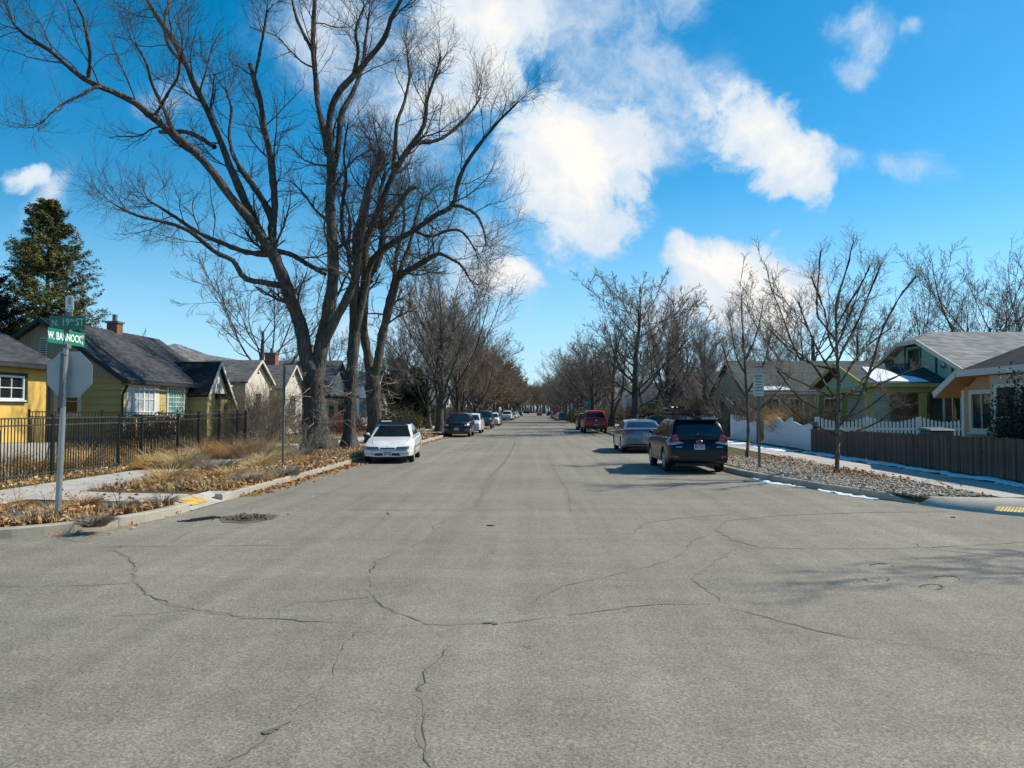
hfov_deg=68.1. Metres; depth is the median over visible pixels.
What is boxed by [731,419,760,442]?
white fence
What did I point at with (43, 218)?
fir tree
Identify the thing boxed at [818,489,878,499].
snow strip
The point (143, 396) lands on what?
window
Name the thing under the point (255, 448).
bare shrub
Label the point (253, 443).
grass clump
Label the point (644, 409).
bare shrub
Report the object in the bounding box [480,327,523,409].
bare tree
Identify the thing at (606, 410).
bare shrub
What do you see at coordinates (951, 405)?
window
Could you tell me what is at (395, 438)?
parked car
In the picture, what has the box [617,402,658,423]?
evergreen shrub
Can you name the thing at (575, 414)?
evergreen shrub
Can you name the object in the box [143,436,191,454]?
grass clump
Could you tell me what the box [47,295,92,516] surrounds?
street sign post
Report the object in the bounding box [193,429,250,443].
grass clump
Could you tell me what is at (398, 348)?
bare tree
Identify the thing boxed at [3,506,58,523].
grass clump
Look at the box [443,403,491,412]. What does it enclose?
bare shrub
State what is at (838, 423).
young tree
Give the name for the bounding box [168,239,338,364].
bare tree
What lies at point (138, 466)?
grass clump
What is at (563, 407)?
bare tree
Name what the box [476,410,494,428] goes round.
pickup truck
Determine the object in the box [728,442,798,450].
snow strip
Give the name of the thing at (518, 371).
bare tree
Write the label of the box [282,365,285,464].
sign post
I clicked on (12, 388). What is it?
window
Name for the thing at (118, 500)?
grass clump
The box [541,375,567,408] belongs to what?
bare tree
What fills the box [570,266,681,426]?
bare tree
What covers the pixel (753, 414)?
bare shrub
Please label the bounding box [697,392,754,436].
bare shrub
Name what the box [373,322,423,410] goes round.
bare tree
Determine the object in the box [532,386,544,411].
oak tree
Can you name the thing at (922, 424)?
golden shrub
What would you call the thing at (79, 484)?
sidewalk
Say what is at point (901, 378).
snow patch
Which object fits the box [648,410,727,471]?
parked suv
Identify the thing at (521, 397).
oak tree
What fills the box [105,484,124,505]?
seed stalk
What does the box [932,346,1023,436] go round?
house
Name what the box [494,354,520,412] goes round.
bare tree
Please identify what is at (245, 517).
cover leaves
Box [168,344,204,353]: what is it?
house
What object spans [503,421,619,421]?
side street
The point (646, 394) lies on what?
house
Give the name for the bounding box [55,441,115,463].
grass clump
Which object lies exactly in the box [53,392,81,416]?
window
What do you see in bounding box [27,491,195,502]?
ramp path
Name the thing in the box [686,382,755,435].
bare shrub
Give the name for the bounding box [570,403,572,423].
sign post
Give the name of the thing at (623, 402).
sign post
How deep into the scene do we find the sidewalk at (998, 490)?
19.88 m
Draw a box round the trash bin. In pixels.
[918,427,954,435]
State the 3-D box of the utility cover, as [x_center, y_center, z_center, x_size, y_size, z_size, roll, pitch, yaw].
[-4.537,2.305,13.049,0.972,0.006,1.172,0,-2,2]
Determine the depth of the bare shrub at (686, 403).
57.57 m
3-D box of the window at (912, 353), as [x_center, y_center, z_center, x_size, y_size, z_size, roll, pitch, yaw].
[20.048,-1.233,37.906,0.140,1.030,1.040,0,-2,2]
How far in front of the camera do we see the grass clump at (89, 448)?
26.95 m
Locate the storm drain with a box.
[177,515,224,521]
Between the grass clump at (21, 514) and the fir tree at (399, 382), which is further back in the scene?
the fir tree at (399, 382)
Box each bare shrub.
[106,412,173,445]
[134,406,200,444]
[179,442,246,468]
[200,397,303,444]
[215,363,303,441]
[218,427,288,459]
[228,372,290,423]
[270,410,342,437]
[276,411,335,452]
[327,408,367,434]
[359,399,426,420]
[431,405,454,423]
[432,398,472,420]
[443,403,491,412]
[597,401,617,420]
[598,398,631,422]
[599,400,656,421]
[619,399,670,417]
[641,387,712,423]
[654,382,725,419]
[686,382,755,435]
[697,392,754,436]
[713,371,832,440]
[740,378,850,419]
[749,383,834,425]
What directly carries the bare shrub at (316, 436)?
on the verge at (158, 491)
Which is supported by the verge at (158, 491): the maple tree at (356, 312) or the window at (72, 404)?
the maple tree at (356, 312)
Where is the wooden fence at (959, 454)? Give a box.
[811,429,1023,481]
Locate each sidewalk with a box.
[0,426,434,504]
[0,499,25,504]
[615,423,1023,497]
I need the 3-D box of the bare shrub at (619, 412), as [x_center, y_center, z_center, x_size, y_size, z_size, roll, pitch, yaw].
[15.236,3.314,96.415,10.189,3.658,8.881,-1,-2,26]
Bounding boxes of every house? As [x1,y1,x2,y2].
[0,331,56,463]
[10,314,239,450]
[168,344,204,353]
[173,348,302,433]
[264,345,366,430]
[355,372,389,428]
[429,388,453,418]
[603,392,629,408]
[615,394,631,410]
[639,382,658,409]
[654,381,670,411]
[669,371,718,413]
[707,361,877,426]
[809,332,1023,435]
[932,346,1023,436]
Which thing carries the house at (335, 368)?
on the yard at (71, 477)
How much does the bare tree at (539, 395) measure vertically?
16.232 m
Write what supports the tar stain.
on the road
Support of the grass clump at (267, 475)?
on the verge at (158, 491)
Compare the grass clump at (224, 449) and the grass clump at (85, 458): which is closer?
the grass clump at (85, 458)
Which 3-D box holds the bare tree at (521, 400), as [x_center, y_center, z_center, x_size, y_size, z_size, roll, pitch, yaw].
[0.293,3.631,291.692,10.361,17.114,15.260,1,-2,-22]
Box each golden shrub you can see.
[752,401,847,435]
[877,405,960,435]
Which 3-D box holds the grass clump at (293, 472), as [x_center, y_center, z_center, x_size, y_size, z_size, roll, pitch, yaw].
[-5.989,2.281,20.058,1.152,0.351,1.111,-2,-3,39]
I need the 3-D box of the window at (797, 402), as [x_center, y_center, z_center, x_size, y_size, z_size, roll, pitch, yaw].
[18.345,1.657,48.875,1.060,1.550,0.130,0,-2,2]
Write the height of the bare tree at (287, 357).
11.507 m
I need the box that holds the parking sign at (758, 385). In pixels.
[753,361,763,467]
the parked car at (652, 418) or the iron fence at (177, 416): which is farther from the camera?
the parked car at (652, 418)
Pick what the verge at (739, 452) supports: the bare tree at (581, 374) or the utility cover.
the bare tree at (581, 374)
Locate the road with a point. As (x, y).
(88, 679)
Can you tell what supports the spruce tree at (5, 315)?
on the yard at (71, 477)
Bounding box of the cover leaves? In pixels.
[206,511,287,522]
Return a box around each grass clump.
[0,494,43,509]
[1,447,40,469]
[2,449,79,473]
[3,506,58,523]
[23,500,78,512]
[43,445,122,467]
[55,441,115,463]
[55,442,123,455]
[62,491,115,508]
[66,510,121,527]
[93,495,145,509]
[106,439,171,459]
[120,436,175,450]
[122,455,169,469]
[123,446,183,464]
[135,461,196,478]
[140,474,186,485]
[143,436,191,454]
[143,436,194,453]
[143,492,183,504]
[146,444,216,468]
[168,436,230,453]
[179,436,238,458]
[185,465,227,480]
[190,435,271,458]
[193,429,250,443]
[196,458,242,469]
[211,463,259,474]
[220,471,266,482]
[230,434,274,451]
[235,454,279,467]
[241,469,279,479]
[244,449,285,460]
[262,441,294,451]
[262,465,306,476]
[270,447,303,455]
[285,446,320,456]
[293,454,323,462]
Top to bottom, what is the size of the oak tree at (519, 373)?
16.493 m
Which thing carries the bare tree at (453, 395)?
on the yard at (71, 477)
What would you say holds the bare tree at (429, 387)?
on the verge at (158, 491)
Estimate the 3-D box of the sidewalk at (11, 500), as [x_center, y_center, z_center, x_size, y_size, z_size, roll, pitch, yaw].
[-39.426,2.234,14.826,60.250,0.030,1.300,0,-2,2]
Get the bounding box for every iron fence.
[0,414,120,480]
[27,409,174,453]
[144,413,179,458]
[180,411,246,455]
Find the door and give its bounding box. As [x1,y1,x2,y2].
[930,395,941,426]
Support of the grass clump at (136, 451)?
on the yard at (71, 477)
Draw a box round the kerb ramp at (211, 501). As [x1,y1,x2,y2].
[173,494,222,509]
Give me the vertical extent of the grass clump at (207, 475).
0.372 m
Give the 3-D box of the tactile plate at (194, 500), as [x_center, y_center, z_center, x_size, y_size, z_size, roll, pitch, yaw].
[-6.187,2.268,14.706,0.303,0.092,0.750,0,-2,2]
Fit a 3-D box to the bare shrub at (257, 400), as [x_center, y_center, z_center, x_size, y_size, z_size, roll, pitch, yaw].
[-15.383,1.293,42.825,6.119,3.770,5.655,1,-2,-24]
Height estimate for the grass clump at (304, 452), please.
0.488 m
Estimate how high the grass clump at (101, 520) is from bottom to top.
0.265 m
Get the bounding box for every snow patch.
[764,386,790,389]
[862,367,927,381]
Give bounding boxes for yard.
[0,413,500,489]
[546,412,1023,485]
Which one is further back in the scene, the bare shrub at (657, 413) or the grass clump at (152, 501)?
the bare shrub at (657, 413)
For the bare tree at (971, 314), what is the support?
on the yard at (785, 447)
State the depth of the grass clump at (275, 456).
25.10 m
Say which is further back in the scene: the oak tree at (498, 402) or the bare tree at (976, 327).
the oak tree at (498, 402)
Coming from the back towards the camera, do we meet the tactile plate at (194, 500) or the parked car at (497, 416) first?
the parked car at (497, 416)
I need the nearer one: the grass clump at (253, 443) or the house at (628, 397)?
the grass clump at (253, 443)
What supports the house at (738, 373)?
on the yard at (785, 447)
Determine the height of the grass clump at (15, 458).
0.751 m
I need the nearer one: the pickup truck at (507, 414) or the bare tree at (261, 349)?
the bare tree at (261, 349)
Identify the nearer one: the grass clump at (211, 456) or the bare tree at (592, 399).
the grass clump at (211, 456)
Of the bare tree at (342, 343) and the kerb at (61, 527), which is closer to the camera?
the kerb at (61, 527)
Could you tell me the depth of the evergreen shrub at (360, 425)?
58.40 m
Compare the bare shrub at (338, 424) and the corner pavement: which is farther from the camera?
the bare shrub at (338, 424)
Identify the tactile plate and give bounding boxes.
[178,496,208,505]
[994,506,1023,512]
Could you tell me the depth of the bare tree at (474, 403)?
92.56 m
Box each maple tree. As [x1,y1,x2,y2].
[0,0,452,449]
[288,0,568,447]
[297,134,526,442]
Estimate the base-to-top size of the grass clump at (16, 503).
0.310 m
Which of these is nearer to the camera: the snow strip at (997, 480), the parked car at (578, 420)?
the snow strip at (997, 480)
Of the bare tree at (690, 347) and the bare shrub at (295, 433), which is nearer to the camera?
the bare shrub at (295, 433)
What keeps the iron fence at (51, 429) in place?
on the yard at (71, 477)
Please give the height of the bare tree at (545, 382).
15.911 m
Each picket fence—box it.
[730,414,810,437]
[769,414,824,422]
[815,416,961,435]
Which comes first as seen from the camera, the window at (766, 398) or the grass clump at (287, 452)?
the grass clump at (287, 452)
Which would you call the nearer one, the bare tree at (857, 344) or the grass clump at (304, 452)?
the grass clump at (304, 452)
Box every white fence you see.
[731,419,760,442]
[764,417,817,449]
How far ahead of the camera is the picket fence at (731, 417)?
45.65 m
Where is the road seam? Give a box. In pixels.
[447,432,946,545]
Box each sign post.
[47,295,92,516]
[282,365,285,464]
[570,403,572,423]
[622,396,625,419]
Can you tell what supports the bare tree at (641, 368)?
on the yard at (785, 447)
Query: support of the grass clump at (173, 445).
on the yard at (71, 477)
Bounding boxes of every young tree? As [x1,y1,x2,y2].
[697,277,799,456]
[751,218,938,472]
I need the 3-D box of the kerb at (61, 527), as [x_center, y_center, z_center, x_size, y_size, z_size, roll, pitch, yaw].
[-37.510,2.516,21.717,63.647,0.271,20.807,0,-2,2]
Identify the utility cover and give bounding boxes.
[220,513,275,522]
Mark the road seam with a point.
(487, 484)
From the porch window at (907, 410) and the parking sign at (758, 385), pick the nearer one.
the parking sign at (758, 385)
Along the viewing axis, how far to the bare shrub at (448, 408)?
108.45 m
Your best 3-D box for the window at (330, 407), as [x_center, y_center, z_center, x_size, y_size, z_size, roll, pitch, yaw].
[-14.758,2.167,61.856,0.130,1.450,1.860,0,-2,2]
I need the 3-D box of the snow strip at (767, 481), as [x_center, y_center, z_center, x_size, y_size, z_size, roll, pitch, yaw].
[6.664,2.509,19.305,0.335,0.042,2.663,0,-2,-11]
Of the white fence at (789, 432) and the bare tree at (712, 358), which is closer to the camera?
the white fence at (789, 432)
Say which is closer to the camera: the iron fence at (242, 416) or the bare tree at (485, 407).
the iron fence at (242, 416)
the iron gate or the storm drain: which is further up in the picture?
the iron gate
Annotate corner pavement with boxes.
[926,496,990,497]
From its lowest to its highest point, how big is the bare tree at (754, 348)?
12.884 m
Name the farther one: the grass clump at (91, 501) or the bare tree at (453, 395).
the bare tree at (453, 395)
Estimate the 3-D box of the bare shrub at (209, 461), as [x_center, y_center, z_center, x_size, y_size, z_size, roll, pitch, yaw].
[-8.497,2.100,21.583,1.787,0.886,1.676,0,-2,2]
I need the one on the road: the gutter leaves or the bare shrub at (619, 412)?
the gutter leaves
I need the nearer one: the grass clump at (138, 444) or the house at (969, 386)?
the house at (969, 386)
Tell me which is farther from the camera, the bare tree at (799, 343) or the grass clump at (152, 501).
the bare tree at (799, 343)
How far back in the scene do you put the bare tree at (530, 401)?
559.85 m
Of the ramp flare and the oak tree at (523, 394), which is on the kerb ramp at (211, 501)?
the ramp flare
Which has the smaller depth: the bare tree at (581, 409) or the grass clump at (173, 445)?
the grass clump at (173, 445)
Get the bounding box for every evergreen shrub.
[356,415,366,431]
[383,406,427,431]
[563,404,583,422]
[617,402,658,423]
[649,396,664,414]
[981,361,1023,457]
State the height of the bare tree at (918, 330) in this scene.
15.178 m
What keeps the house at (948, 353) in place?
on the yard at (785, 447)
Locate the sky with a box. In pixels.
[0,0,1023,410]
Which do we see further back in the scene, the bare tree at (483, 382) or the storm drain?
the bare tree at (483, 382)
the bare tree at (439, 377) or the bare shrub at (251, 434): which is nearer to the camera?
the bare shrub at (251, 434)
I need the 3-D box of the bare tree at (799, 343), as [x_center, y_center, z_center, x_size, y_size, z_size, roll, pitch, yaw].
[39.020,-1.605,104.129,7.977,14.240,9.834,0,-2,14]
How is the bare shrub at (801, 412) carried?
on the yard at (785, 447)
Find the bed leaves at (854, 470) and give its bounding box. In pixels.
[727,454,983,493]
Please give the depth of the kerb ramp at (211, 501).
14.95 m
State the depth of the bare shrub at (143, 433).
31.47 m
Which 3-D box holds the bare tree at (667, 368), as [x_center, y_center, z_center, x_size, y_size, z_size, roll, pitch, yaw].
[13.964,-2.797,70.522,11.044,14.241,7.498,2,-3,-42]
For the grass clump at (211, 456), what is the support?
on the verge at (158, 491)
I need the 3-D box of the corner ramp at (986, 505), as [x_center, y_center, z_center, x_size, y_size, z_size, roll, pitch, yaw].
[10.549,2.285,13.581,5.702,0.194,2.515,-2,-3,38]
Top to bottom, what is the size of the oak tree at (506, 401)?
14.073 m
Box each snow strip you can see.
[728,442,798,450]
[751,477,805,487]
[801,451,1023,487]
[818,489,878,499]
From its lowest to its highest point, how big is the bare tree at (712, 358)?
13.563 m
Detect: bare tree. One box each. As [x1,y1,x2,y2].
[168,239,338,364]
[278,339,297,359]
[311,320,363,371]
[345,345,374,370]
[360,249,527,431]
[373,286,486,428]
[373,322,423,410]
[373,326,433,376]
[421,292,485,411]
[431,368,469,405]
[436,312,505,412]
[444,335,502,410]
[445,328,496,411]
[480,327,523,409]
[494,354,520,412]
[502,356,527,411]
[502,363,528,410]
[514,386,525,410]
[523,385,535,411]
[531,345,589,413]
[536,370,561,411]
[537,376,562,407]
[538,388,549,410]
[540,372,574,411]
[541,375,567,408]
[548,361,569,413]
[549,355,606,411]
[550,333,621,409]
[552,330,640,409]
[566,333,615,411]
[569,265,706,418]
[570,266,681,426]
[591,363,621,409]
[621,335,654,387]
[627,283,716,411]
[656,314,710,383]
[670,315,728,407]
[685,322,763,370]
[702,276,769,362]
[724,237,895,360]
[727,304,804,360]
[768,318,822,360]
[826,290,919,360]
[862,296,913,360]
[868,243,977,357]
[891,238,1023,331]
[930,246,1023,331]
[953,230,1023,331]
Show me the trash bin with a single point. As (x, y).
(937, 430)
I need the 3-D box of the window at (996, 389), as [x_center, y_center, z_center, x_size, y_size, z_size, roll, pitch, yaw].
[13.649,0.916,20.912,0.070,1.850,1.000,0,-2,2]
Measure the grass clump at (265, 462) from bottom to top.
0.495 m
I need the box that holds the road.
[0,413,1023,767]
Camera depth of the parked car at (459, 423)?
53.60 m
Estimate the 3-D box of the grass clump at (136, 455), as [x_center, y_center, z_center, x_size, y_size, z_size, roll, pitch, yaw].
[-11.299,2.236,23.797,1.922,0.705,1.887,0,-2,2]
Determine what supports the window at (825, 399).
in the house at (738, 373)
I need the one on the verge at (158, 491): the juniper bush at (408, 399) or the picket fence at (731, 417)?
the juniper bush at (408, 399)
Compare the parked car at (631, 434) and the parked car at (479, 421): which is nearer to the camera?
the parked car at (631, 434)
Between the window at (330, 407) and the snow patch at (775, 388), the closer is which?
the snow patch at (775, 388)
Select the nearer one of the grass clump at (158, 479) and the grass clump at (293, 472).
the grass clump at (158, 479)
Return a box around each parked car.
[364,418,421,461]
[444,412,474,436]
[471,413,483,432]
[485,412,500,425]
[557,412,568,420]
[575,413,595,429]
[613,418,658,451]
[641,415,663,424]
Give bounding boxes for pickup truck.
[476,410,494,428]
[501,411,512,420]
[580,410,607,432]
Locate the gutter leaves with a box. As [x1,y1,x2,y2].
[49,434,458,537]
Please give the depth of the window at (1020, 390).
20.24 m
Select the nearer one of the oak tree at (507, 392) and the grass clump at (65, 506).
the grass clump at (65, 506)
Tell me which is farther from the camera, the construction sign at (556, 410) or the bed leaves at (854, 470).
the construction sign at (556, 410)
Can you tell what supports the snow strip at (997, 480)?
on the yard at (785, 447)
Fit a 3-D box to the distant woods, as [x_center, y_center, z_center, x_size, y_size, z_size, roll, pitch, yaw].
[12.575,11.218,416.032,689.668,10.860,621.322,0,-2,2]
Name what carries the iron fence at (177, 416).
on the yard at (71, 477)
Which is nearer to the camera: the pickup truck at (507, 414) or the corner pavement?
the corner pavement
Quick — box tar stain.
[262,729,275,733]
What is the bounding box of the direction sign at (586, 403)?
[584,390,589,407]
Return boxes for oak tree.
[466,350,507,409]
[477,357,509,409]
[488,352,517,411]
[489,352,511,406]
[490,362,515,414]
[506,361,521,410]
[511,374,537,411]
[516,380,528,411]
[528,385,537,412]
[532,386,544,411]
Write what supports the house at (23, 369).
on the yard at (71, 477)
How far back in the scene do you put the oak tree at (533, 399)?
598.99 m
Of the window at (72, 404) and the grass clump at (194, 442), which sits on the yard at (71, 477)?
the grass clump at (194, 442)
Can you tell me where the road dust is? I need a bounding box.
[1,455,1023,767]
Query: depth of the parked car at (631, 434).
33.19 m
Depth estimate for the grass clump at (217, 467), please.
21.68 m
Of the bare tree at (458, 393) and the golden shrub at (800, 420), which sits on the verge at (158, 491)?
the bare tree at (458, 393)
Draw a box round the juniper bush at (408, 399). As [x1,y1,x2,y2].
[390,383,435,428]
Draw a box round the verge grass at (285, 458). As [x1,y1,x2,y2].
[2,432,441,487]
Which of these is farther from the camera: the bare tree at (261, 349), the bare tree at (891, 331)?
the bare tree at (891, 331)
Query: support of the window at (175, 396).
in the house at (133, 373)
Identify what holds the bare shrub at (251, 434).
on the yard at (71, 477)
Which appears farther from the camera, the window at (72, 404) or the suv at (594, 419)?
the suv at (594, 419)
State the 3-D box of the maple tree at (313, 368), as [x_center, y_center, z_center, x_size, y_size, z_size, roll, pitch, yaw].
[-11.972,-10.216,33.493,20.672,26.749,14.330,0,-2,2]
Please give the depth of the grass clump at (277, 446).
31.34 m
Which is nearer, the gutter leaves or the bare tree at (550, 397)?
the gutter leaves
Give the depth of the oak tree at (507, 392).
151.33 m
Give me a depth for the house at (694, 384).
72.17 m
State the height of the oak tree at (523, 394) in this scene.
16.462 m
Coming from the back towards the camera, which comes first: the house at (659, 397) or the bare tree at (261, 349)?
the house at (659, 397)
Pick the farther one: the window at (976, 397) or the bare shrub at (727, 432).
the bare shrub at (727, 432)
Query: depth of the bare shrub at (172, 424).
33.10 m
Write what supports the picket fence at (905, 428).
on the yard at (785, 447)
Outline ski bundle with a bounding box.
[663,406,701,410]
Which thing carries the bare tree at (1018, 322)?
on the yard at (785, 447)
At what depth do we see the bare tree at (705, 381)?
65.03 m
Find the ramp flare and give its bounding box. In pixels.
[199,491,233,500]
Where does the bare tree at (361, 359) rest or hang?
on the yard at (71, 477)
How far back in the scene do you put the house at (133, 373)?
34.13 m
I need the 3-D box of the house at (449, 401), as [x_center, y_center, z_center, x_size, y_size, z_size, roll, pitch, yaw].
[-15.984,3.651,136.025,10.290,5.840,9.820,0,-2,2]
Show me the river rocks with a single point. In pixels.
(787, 469)
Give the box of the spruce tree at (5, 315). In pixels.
[0,273,30,335]
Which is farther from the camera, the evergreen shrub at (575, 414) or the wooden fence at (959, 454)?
the evergreen shrub at (575, 414)
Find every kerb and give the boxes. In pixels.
[0,454,363,538]
[215,434,452,500]
[574,422,919,503]
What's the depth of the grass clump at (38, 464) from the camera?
20.32 m
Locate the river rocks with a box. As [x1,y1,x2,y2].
[724,455,991,496]
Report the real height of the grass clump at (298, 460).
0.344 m
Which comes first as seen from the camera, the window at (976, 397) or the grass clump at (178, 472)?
the grass clump at (178, 472)
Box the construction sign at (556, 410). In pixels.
[553,407,561,413]
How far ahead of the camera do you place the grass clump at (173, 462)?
22.27 m
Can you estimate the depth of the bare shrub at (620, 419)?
109.14 m
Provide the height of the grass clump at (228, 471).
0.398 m
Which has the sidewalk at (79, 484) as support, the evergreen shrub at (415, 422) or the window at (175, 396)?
the evergreen shrub at (415, 422)
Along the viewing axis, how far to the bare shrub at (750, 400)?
47.13 m
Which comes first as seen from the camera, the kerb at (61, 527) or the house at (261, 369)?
the kerb at (61, 527)
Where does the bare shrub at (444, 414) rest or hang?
on the yard at (71, 477)
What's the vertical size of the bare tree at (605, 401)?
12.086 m
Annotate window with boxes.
[0,375,26,401]
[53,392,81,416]
[132,385,156,414]
[166,386,184,418]
[328,402,333,419]
[337,402,343,415]
[765,398,780,414]
[788,398,803,415]
[824,398,834,418]
[890,393,929,426]
[907,348,918,363]
[943,398,961,425]
[967,389,990,434]
[993,383,1017,436]
[1018,383,1023,433]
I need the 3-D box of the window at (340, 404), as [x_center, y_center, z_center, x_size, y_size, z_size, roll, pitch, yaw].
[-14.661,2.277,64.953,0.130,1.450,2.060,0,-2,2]
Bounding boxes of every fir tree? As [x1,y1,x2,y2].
[0,197,110,334]
[386,359,410,409]
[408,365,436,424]
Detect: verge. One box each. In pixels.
[0,429,443,526]
[545,413,996,501]
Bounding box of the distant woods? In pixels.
[491,402,600,412]
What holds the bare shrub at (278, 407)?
on the yard at (71, 477)
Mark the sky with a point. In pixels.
(680, 133)
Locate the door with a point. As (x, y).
(934, 402)
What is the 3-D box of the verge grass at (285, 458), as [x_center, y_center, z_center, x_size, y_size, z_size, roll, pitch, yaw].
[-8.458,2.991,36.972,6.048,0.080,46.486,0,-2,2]
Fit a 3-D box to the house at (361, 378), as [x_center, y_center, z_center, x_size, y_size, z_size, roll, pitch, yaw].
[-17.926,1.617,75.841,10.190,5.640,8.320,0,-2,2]
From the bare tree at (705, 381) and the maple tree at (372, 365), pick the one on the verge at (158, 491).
the maple tree at (372, 365)
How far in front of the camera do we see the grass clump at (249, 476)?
17.98 m
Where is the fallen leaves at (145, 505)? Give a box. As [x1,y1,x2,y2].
[0,431,442,526]
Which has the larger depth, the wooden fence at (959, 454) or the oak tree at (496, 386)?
the oak tree at (496, 386)
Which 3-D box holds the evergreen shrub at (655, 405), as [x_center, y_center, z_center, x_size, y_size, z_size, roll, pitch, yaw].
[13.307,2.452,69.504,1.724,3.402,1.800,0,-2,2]
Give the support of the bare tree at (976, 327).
on the yard at (785, 447)
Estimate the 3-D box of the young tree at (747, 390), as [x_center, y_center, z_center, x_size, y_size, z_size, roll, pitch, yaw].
[8.688,-0.605,27.738,4.212,6.858,2.554,0,-2,2]
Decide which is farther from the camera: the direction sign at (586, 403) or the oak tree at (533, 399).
the oak tree at (533, 399)
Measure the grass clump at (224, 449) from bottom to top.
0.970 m
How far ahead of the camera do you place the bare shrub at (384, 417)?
66.44 m
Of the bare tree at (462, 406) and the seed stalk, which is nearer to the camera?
the seed stalk
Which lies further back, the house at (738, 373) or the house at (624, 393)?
the house at (624, 393)
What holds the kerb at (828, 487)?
on the road
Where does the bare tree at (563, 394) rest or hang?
on the verge at (739, 452)
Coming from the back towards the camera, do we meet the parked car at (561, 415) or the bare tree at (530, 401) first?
the bare tree at (530, 401)
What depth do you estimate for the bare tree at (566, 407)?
187.60 m
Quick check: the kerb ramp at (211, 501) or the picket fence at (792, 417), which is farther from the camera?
the picket fence at (792, 417)
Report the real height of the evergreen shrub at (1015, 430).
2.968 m
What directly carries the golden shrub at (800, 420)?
on the yard at (785, 447)
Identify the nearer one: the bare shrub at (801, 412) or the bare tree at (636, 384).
the bare shrub at (801, 412)
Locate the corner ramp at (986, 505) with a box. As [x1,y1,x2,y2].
[918,497,1023,516]
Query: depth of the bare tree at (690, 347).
87.04 m
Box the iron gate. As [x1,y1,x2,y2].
[120,414,143,464]
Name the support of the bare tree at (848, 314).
on the yard at (785, 447)
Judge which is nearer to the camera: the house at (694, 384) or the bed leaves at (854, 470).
the bed leaves at (854, 470)
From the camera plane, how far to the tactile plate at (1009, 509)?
13.84 m
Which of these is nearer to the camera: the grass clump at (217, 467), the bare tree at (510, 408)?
the grass clump at (217, 467)
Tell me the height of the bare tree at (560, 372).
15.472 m
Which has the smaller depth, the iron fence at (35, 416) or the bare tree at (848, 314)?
the iron fence at (35, 416)

